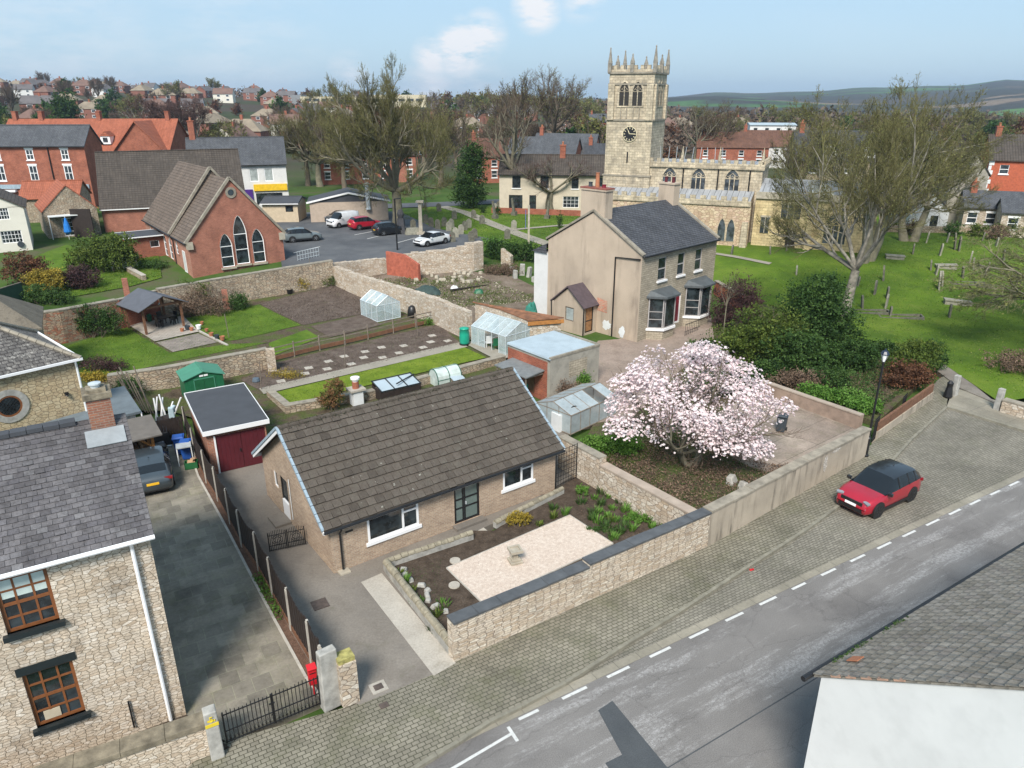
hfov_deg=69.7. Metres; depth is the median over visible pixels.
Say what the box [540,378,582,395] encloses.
shrub
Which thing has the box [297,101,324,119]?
hillside house
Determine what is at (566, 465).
side gate
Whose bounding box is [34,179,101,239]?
stone cottage
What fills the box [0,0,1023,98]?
sky
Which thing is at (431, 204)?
street
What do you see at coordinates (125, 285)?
brick pier
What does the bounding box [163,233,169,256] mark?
window
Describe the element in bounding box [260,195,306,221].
garage
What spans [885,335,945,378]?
shrub
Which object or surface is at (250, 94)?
hillside house
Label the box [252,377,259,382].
grey pot
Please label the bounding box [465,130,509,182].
distant house
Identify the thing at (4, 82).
hillside house
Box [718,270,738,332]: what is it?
sapling
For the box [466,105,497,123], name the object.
hillside house
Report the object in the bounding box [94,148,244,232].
church hall
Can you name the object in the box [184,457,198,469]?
recycling box
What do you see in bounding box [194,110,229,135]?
hillside house
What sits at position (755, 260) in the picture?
churchyard path
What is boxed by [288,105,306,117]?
hillside house
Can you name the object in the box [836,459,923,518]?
red car
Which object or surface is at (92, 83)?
distant tree
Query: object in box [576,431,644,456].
shrub
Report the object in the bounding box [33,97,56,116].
distant tree
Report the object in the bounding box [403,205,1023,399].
churchyard
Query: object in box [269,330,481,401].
lawn
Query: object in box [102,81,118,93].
hillside house
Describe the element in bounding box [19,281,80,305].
shrub
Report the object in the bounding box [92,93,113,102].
hillside house
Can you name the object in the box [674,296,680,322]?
front door
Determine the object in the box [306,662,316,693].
post box
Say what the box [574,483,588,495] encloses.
shrub
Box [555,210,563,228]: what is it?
clipped conifer
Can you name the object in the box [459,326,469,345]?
water butt
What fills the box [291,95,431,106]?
school building
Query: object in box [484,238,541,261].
shrub
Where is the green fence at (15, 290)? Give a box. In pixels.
[0,282,24,300]
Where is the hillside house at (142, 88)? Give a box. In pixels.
[130,82,153,98]
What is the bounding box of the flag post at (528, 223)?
[528,205,529,241]
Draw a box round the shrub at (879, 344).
[842,334,906,357]
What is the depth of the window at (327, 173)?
140.44 m
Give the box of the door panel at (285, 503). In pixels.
[283,498,290,519]
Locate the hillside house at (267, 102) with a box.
[263,96,287,108]
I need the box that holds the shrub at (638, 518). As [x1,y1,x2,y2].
[622,512,653,523]
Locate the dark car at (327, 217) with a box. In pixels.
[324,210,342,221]
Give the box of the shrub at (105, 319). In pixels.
[62,300,129,338]
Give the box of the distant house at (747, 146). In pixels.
[694,127,769,160]
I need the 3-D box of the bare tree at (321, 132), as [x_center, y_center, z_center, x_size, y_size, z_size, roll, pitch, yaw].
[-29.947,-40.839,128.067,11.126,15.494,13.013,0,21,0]
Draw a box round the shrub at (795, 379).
[761,365,832,390]
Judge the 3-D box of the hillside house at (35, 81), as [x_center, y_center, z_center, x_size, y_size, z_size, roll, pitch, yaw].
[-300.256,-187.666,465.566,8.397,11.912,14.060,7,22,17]
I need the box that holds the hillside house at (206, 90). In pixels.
[196,84,212,97]
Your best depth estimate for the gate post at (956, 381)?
44.75 m
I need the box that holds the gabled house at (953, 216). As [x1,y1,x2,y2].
[935,147,990,225]
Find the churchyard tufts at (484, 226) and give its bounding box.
[403,207,578,244]
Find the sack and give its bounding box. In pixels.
[474,289,483,293]
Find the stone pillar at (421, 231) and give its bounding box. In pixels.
[415,200,424,234]
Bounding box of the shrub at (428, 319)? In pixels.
[413,317,434,325]
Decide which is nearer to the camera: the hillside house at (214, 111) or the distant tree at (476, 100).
the hillside house at (214, 111)
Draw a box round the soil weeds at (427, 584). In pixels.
[408,562,442,618]
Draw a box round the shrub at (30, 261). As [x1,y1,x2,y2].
[0,248,53,284]
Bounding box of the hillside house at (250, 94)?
[242,86,264,100]
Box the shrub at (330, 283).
[323,276,336,286]
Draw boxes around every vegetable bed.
[242,325,458,390]
[261,285,367,324]
[311,315,380,336]
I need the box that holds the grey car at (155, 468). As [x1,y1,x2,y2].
[134,441,175,493]
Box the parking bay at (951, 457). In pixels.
[583,409,1023,676]
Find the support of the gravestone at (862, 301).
on the churchyard
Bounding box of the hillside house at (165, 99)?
[143,98,170,104]
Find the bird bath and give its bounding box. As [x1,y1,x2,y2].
[507,544,522,565]
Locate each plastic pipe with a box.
[155,397,157,420]
[158,394,165,414]
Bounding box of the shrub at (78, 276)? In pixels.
[55,261,103,289]
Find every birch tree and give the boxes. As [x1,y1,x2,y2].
[108,93,196,131]
[147,94,211,136]
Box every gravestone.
[410,219,415,227]
[423,214,427,222]
[428,217,433,226]
[435,219,440,228]
[436,203,441,211]
[441,217,446,226]
[446,221,451,230]
[449,218,454,227]
[449,232,455,241]
[452,210,456,218]
[452,227,458,236]
[458,224,463,233]
[462,221,467,229]
[466,219,471,227]
[468,231,474,240]
[471,210,476,218]
[471,228,477,237]
[479,215,484,223]
[491,201,498,218]
[504,229,509,238]
[511,198,516,215]
[511,220,516,228]
[544,201,549,218]
[855,309,888,314]
[861,295,863,308]
[873,280,877,294]
[878,314,924,319]
[882,265,884,280]
[885,253,905,259]
[885,286,889,297]
[885,294,889,308]
[889,306,892,315]
[934,263,957,269]
[934,264,939,274]
[938,243,943,255]
[938,271,941,289]
[943,297,972,306]
[948,304,952,317]
[949,281,987,285]
[953,233,956,249]
[957,236,961,251]
[974,282,1011,289]
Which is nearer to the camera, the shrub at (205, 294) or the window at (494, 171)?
the shrub at (205, 294)
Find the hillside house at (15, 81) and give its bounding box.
[9,79,18,83]
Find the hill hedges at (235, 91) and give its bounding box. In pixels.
[6,80,438,102]
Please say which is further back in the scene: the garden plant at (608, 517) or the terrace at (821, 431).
the terrace at (821, 431)
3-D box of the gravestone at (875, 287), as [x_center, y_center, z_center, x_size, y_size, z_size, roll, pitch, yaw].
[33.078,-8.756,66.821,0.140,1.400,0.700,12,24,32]
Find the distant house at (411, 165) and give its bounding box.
[393,136,417,181]
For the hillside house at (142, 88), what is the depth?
451.96 m
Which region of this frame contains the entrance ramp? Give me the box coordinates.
[937,365,994,402]
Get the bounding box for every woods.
[435,89,679,117]
[535,112,1021,153]
[579,93,1023,126]
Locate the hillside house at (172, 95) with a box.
[148,88,179,105]
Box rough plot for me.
[585,372,777,508]
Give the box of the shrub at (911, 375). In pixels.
[876,355,940,389]
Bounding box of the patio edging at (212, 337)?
[198,330,227,345]
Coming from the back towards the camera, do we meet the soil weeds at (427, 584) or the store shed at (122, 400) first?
the store shed at (122, 400)
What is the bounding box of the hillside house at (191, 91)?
[183,86,203,98]
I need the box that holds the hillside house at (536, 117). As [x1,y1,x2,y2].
[516,105,537,120]
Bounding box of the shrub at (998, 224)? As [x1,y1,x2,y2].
[987,220,1023,237]
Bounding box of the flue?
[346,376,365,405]
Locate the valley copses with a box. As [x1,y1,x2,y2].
[601,99,1023,123]
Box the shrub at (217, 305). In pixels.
[172,284,230,316]
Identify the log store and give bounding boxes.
[127,414,161,449]
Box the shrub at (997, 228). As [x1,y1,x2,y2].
[984,224,1011,239]
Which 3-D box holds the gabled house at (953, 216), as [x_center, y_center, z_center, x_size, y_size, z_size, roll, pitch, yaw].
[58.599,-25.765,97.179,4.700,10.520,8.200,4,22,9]
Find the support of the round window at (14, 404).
in the stone house at (40, 380)
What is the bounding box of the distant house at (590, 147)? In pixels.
[583,135,605,154]
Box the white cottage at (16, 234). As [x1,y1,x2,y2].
[0,188,33,252]
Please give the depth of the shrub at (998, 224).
86.98 m
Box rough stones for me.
[373,273,529,308]
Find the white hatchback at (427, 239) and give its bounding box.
[412,231,450,246]
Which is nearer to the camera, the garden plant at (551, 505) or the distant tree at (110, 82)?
the garden plant at (551, 505)
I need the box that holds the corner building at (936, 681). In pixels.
[801,542,1023,767]
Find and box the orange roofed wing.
[18,179,91,222]
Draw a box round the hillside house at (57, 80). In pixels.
[49,76,62,89]
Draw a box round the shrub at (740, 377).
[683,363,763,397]
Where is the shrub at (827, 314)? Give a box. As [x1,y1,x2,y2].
[768,266,870,350]
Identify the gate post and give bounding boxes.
[953,374,961,395]
[993,388,1005,410]
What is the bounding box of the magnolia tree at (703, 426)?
[602,339,808,468]
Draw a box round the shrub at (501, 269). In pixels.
[481,261,523,275]
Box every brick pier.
[121,278,129,296]
[221,289,229,308]
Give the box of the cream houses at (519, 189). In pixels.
[498,141,604,209]
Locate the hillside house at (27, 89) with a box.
[13,82,35,96]
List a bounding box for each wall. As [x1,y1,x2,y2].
[32,711,209,767]
[43,298,122,343]
[107,347,267,391]
[117,290,160,327]
[126,266,146,280]
[156,259,333,314]
[266,354,505,413]
[333,258,386,275]
[333,266,472,339]
[383,558,449,654]
[387,530,473,565]
[404,241,483,273]
[446,560,589,661]
[491,207,580,215]
[493,486,563,528]
[501,248,512,265]
[558,434,606,488]
[582,507,711,600]
[599,462,696,524]
[703,426,871,546]
[714,280,741,306]
[759,380,863,428]
[876,225,993,233]
[1000,397,1023,418]
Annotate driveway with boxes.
[145,444,320,741]
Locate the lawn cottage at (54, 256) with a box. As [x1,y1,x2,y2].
[34,245,74,269]
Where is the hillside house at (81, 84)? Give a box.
[72,77,91,95]
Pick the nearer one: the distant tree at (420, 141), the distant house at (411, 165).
the distant house at (411, 165)
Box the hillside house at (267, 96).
[260,90,282,104]
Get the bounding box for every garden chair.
[484,336,490,347]
[492,338,497,349]
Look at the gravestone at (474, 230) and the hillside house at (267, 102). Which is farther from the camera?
the hillside house at (267, 102)
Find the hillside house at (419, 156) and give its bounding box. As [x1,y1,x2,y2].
[400,129,426,158]
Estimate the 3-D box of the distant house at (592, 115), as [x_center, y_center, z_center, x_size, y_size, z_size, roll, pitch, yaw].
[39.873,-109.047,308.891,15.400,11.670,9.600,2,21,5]
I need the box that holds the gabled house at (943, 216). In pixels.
[890,186,950,225]
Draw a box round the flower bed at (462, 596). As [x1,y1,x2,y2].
[395,478,657,632]
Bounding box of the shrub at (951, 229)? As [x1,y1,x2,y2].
[942,220,965,236]
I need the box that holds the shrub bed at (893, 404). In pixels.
[682,306,920,426]
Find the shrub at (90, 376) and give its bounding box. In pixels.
[79,367,112,381]
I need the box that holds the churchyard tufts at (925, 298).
[737,236,1023,392]
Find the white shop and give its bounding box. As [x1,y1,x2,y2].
[185,117,288,207]
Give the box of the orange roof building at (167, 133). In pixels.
[6,111,188,150]
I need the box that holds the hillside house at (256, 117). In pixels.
[251,106,272,127]
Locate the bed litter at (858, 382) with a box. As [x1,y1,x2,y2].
[714,338,902,416]
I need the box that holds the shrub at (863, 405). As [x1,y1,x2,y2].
[843,395,884,414]
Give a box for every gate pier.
[202,704,224,760]
[316,644,359,712]
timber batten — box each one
[116,371,133,399]
[118,367,142,409]
[125,372,145,411]
[132,381,148,412]
[133,366,151,413]
[135,376,153,413]
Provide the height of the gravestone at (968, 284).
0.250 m
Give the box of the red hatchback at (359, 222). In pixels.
[347,215,381,230]
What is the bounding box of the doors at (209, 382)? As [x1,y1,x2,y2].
[194,377,214,390]
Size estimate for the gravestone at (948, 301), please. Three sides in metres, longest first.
2.250 x 0.850 x 0.490 m
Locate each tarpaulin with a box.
[415,285,440,294]
[525,301,536,312]
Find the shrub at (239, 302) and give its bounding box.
[227,291,250,311]
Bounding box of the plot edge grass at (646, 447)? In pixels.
[600,432,693,463]
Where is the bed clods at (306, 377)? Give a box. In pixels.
[248,326,457,388]
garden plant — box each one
[403,572,411,582]
[431,606,442,616]
[433,597,451,609]
[534,520,543,526]
[547,501,559,510]
[548,510,557,518]
[560,506,571,515]
[574,494,587,504]
[586,511,596,520]
[587,505,599,514]
[589,512,604,523]
[590,493,598,499]
[591,504,603,514]
[595,486,604,494]
[596,496,606,505]
[599,518,612,528]
[601,509,611,516]
[603,514,615,523]
[606,531,621,540]
[608,505,616,510]
[610,514,621,522]
[616,520,631,528]
[616,523,627,534]
[618,502,630,512]
[627,521,640,531]
[648,521,657,528]
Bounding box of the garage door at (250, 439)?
[240,427,264,466]
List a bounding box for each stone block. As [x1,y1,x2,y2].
[512,270,517,278]
[519,264,524,275]
[526,267,531,277]
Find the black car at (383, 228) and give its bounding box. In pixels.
[371,221,405,235]
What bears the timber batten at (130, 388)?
on the ground at (1000, 96)
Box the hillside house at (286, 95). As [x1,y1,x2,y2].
[277,89,296,102]
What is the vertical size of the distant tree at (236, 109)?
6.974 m
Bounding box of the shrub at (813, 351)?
[755,324,842,370]
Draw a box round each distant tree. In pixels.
[0,83,21,116]
[0,114,31,123]
[18,105,31,113]
[30,105,58,118]
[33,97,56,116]
[34,71,50,81]
[52,78,75,93]
[59,76,70,85]
[61,86,77,96]
[80,87,95,98]
[87,78,107,96]
[89,98,115,118]
[99,86,123,104]
[102,76,116,87]
[108,110,120,118]
[114,93,145,116]
[122,91,141,117]
[144,91,160,97]
[159,79,186,97]
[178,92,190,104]
[197,119,232,136]
[206,77,221,88]
[207,98,221,113]
[211,98,222,109]
[215,120,246,136]
[220,117,243,125]
[231,103,242,115]
[254,87,265,101]
[260,109,278,127]
[268,94,291,110]
[271,103,295,113]
[303,87,312,96]
[307,88,322,99]
[321,83,337,95]
[325,90,348,106]
[354,90,371,104]
[409,116,435,162]
[441,91,452,101]
[442,97,458,123]
[446,125,478,168]
[453,94,465,103]
[457,95,472,113]
[459,121,479,143]
[461,91,490,119]
[476,120,510,137]
[485,115,502,128]
[520,121,547,135]
[546,100,573,130]
[564,125,585,133]
[570,107,587,124]
[571,111,606,142]
[574,99,604,122]
[579,95,606,113]
[662,145,679,158]
[664,121,680,143]
[690,104,712,125]
[725,118,747,131]
[733,108,754,119]
[763,103,787,122]
[777,105,805,126]
[803,117,816,127]
[835,115,855,128]
[850,121,861,128]
[953,123,979,146]
[958,106,989,141]
[975,119,1005,142]
[980,110,994,127]
[984,119,1013,138]
[985,118,1002,131]
[997,110,1023,131]
[1010,117,1023,133]
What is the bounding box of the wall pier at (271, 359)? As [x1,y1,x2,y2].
[265,347,276,371]
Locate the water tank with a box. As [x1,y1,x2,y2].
[551,406,578,432]
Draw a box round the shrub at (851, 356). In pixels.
[827,335,881,372]
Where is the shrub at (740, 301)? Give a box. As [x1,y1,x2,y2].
[705,268,770,327]
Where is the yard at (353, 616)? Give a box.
[217,412,572,704]
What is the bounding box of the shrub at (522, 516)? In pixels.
[504,510,532,526]
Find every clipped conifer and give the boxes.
[479,204,487,212]
[495,206,501,214]
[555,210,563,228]
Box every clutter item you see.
[149,429,172,444]
[157,414,178,431]
[168,405,175,417]
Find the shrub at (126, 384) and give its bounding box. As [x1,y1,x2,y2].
[111,372,151,398]
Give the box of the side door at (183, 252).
[182,250,187,272]
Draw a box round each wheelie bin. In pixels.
[171,433,183,454]
[179,438,193,459]
[776,412,789,431]
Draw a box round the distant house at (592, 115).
[588,111,606,124]
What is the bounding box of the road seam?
[667,677,817,767]
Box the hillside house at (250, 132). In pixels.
[220,122,257,136]
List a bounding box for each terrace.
[0,124,103,205]
[546,317,713,429]
[691,393,854,472]
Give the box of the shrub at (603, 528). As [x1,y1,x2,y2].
[586,524,618,533]
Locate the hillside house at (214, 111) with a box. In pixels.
[195,104,218,117]
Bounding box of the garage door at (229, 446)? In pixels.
[215,432,244,471]
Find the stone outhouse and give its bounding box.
[0,294,44,334]
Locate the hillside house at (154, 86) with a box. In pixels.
[143,81,158,89]
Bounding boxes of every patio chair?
[153,315,163,326]
[156,311,166,323]
[169,311,178,323]
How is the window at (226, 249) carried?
in the chapel
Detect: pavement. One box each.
[188,373,957,767]
[947,389,1023,428]
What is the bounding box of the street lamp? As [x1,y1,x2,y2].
[865,349,889,456]
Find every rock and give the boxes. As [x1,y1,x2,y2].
[417,582,425,587]
[424,591,430,598]
[430,602,439,609]
[443,608,448,613]
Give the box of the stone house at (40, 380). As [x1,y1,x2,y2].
[0,322,86,430]
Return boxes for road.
[423,477,1023,767]
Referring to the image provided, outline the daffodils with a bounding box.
[265,368,307,379]
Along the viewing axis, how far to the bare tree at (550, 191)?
104.47 m
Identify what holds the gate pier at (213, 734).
on the pavement at (416, 723)
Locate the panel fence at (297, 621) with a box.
[181,406,321,674]
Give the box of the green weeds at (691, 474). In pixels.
[611,450,768,507]
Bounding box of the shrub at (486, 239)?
[481,234,502,257]
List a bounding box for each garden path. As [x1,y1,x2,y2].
[259,342,467,393]
[469,340,507,357]
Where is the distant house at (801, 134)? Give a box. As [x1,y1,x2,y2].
[784,120,939,208]
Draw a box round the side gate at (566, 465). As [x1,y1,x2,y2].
[555,443,577,487]
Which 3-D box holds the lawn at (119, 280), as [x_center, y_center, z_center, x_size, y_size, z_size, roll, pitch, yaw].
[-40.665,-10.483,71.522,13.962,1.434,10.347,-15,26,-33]
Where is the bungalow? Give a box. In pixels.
[251,367,565,575]
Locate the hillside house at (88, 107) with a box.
[75,99,99,118]
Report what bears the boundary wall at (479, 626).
on the ground at (1000, 96)
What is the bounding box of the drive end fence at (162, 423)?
[150,416,184,440]
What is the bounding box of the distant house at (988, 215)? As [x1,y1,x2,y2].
[955,178,1023,226]
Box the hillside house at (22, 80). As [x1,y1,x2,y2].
[19,77,33,83]
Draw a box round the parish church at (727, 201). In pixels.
[602,45,876,252]
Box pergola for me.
[116,288,187,334]
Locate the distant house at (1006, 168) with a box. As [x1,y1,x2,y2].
[980,122,1023,191]
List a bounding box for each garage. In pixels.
[184,382,269,473]
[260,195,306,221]
[306,183,390,221]
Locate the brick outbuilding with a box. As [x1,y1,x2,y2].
[494,329,599,399]
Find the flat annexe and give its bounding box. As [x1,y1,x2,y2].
[115,229,165,258]
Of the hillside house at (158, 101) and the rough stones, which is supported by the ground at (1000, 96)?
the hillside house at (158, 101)
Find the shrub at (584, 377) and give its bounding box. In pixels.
[576,369,594,384]
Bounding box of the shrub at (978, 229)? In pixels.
[964,221,989,236]
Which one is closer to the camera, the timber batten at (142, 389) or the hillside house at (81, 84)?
the timber batten at (142, 389)
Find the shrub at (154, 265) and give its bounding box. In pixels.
[137,258,169,269]
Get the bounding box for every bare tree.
[263,87,361,186]
[268,103,332,185]
[301,103,357,188]
[304,50,457,222]
[407,89,482,185]
[473,90,535,169]
[478,70,551,134]
[506,153,594,208]
[531,62,590,132]
[673,102,721,158]
[685,99,743,143]
[753,72,970,315]
[761,128,833,179]
[772,73,1023,263]
[874,111,1001,241]
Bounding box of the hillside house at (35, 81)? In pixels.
[24,78,51,88]
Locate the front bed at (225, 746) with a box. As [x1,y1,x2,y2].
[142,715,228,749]
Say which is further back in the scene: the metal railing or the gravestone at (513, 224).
the gravestone at (513, 224)
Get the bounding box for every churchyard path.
[441,206,547,244]
[509,224,566,229]
[716,253,770,263]
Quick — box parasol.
[63,216,71,238]
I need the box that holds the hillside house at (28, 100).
[19,93,57,110]
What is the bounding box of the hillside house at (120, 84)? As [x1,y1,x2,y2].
[117,80,130,92]
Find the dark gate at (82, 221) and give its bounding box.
[69,209,94,236]
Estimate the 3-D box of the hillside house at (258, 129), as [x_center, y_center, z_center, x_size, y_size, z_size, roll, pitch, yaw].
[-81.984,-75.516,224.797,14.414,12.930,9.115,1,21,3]
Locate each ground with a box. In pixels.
[0,80,1023,723]
[80,289,500,434]
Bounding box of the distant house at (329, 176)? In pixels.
[318,147,391,184]
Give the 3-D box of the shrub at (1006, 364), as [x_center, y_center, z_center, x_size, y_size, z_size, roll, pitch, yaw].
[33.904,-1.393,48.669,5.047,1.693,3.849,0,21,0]
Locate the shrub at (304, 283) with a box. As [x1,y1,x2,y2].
[296,278,309,290]
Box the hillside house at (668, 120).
[665,118,677,127]
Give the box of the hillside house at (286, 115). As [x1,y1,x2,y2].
[269,111,302,133]
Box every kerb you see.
[410,406,946,767]
[947,406,1023,431]
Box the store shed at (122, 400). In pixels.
[42,386,142,423]
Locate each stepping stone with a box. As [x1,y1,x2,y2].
[448,581,459,588]
[450,557,460,563]
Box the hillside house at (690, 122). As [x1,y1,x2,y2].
[672,115,692,128]
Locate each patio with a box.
[130,316,198,340]
[156,333,216,351]
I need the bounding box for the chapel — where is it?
[141,161,285,277]
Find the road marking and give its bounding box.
[451,481,1018,767]
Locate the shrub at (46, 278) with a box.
[16,267,65,291]
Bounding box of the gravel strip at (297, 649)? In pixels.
[192,451,317,689]
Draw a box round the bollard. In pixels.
[943,380,953,398]
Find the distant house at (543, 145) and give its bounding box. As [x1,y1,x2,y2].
[508,130,582,153]
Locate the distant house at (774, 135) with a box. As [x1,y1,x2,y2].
[740,123,792,167]
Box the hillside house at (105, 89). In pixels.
[91,84,113,96]
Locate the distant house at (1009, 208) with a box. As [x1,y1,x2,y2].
[993,198,1023,237]
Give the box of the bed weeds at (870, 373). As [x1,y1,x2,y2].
[728,350,907,414]
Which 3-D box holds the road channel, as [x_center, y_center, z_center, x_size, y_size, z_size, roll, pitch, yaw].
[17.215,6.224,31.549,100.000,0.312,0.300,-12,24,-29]
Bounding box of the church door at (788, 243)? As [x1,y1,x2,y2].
[784,230,795,247]
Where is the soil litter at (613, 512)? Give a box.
[579,500,647,536]
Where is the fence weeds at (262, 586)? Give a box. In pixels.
[252,571,283,620]
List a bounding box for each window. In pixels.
[0,164,7,181]
[0,208,9,219]
[0,230,23,243]
[0,389,29,422]
[0,564,65,643]
[14,652,90,736]
[24,148,34,160]
[27,164,38,179]
[59,148,69,160]
[61,218,73,235]
[62,164,73,178]
[150,240,159,246]
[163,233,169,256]
[168,237,174,260]
[175,241,179,254]
[219,233,235,267]
[225,187,235,197]
[232,215,250,264]
[249,168,258,181]
[251,228,266,262]
[256,192,282,204]
[263,168,273,180]
[274,471,278,487]
[285,206,292,211]
[324,162,330,168]
[324,171,331,179]
[366,503,421,546]
[491,160,497,166]
[491,169,497,177]
[501,464,534,493]
[509,195,522,207]
[512,176,520,188]
[529,195,535,208]
[540,176,548,188]
[563,196,578,207]
[569,357,586,377]
[571,178,578,189]
[646,285,680,339]
[656,256,667,282]
[661,167,677,181]
[676,252,685,277]
[682,275,715,326]
[689,168,706,189]
[693,248,702,272]
[717,218,725,240]
[723,169,740,190]
[725,219,734,241]
[739,150,743,155]
[759,217,769,232]
[780,204,801,218]
[820,213,848,245]
[929,216,937,225]
[965,210,977,224]
[983,211,995,224]
[998,165,1009,174]
[1007,216,1020,229]
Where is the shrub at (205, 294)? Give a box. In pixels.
[177,277,211,298]
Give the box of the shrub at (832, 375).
[800,360,856,388]
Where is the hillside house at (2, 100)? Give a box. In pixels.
[0,93,7,104]
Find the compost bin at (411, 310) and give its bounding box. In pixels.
[407,305,415,317]
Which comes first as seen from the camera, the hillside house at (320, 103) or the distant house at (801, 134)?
the distant house at (801, 134)
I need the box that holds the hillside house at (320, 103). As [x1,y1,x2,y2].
[318,101,336,113]
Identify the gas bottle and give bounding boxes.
[146,314,151,321]
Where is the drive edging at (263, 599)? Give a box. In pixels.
[195,468,318,695]
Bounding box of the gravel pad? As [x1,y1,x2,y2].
[448,515,611,600]
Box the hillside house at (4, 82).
[0,78,8,87]
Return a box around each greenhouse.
[360,289,400,321]
[429,363,461,385]
[471,312,528,354]
[537,382,617,435]
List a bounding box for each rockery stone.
[726,474,737,485]
[737,481,747,488]
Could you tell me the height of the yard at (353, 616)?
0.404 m
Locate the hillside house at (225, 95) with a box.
[212,86,235,102]
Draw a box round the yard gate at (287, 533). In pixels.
[267,525,305,551]
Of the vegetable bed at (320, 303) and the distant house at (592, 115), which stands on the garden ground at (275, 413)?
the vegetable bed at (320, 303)
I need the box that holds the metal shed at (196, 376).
[176,361,224,401]
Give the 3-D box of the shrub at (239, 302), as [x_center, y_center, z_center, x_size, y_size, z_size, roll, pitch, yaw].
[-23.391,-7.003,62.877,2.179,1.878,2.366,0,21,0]
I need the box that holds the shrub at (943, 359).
[925,338,953,371]
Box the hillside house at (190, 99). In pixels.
[180,96,204,110]
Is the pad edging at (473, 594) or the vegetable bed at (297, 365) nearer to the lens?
the pad edging at (473, 594)
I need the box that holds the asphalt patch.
[598,701,666,767]
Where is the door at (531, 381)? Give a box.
[527,377,534,391]
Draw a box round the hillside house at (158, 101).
[142,96,166,117]
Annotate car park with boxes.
[276,211,491,266]
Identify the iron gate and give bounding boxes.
[221,675,320,742]
[871,414,880,442]
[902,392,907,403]
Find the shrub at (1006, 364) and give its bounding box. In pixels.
[979,347,1023,372]
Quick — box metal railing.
[297,247,318,259]
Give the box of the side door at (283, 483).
[280,476,288,502]
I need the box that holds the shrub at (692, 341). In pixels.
[684,333,730,368]
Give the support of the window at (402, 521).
in the bungalow
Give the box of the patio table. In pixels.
[157,314,175,326]
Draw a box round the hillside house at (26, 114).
[19,106,40,118]
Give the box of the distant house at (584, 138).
[536,125,599,153]
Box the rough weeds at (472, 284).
[380,275,533,306]
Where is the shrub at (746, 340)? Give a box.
[706,298,817,363]
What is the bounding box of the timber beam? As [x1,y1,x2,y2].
[450,284,487,290]
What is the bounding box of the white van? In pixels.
[326,210,358,227]
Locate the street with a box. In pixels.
[388,199,498,207]
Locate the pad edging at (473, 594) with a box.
[446,515,612,600]
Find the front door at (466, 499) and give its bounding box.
[454,482,478,523]
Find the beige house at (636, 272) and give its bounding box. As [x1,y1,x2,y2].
[532,172,720,341]
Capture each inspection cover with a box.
[310,597,329,610]
[368,679,388,694]
[379,701,388,708]
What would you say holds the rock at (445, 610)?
on the flower bed at (462, 596)
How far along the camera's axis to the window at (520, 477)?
32.55 m
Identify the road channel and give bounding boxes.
[466,471,1023,740]
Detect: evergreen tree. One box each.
[0,103,11,123]
[45,88,86,118]
[446,138,491,208]
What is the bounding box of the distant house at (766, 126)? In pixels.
[747,123,796,129]
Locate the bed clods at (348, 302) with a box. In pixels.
[260,285,366,323]
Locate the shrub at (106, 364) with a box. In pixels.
[78,354,129,371]
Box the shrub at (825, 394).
[796,380,871,406]
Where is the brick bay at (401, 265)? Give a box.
[386,251,420,280]
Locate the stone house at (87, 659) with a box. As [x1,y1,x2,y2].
[0,381,185,767]
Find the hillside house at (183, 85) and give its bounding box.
[179,81,192,88]
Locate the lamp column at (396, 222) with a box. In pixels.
[394,198,400,249]
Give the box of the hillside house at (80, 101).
[59,91,82,104]
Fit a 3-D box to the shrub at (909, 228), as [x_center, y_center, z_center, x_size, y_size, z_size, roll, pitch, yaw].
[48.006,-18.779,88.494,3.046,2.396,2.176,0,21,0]
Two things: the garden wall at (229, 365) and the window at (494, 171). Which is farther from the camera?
the window at (494, 171)
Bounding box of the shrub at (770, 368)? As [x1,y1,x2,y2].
[720,356,799,383]
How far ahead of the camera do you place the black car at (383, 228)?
88.17 m
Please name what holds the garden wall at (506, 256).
on the ground at (1000, 96)
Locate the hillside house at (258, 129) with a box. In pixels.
[229,115,270,135]
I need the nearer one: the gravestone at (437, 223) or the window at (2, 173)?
the gravestone at (437, 223)
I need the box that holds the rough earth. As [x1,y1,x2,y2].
[369,272,533,346]
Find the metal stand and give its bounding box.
[175,441,192,466]
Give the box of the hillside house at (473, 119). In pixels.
[455,114,484,137]
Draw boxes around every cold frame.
[371,372,420,399]
[450,375,464,380]
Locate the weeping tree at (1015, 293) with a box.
[927,212,1023,321]
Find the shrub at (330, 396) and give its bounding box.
[314,376,347,410]
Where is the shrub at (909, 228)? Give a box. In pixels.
[896,218,916,234]
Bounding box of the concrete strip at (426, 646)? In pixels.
[361,573,455,675]
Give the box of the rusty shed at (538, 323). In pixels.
[473,302,563,340]
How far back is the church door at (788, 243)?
81.14 m
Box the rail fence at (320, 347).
[270,311,431,359]
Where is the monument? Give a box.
[397,209,418,234]
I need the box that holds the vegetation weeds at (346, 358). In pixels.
[251,330,439,383]
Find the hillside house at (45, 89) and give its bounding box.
[33,83,59,94]
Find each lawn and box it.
[29,256,161,302]
[65,327,267,373]
[186,304,299,340]
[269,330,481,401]
[278,347,486,401]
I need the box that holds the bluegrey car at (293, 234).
[284,227,321,242]
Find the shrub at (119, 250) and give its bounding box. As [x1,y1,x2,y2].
[62,228,144,273]

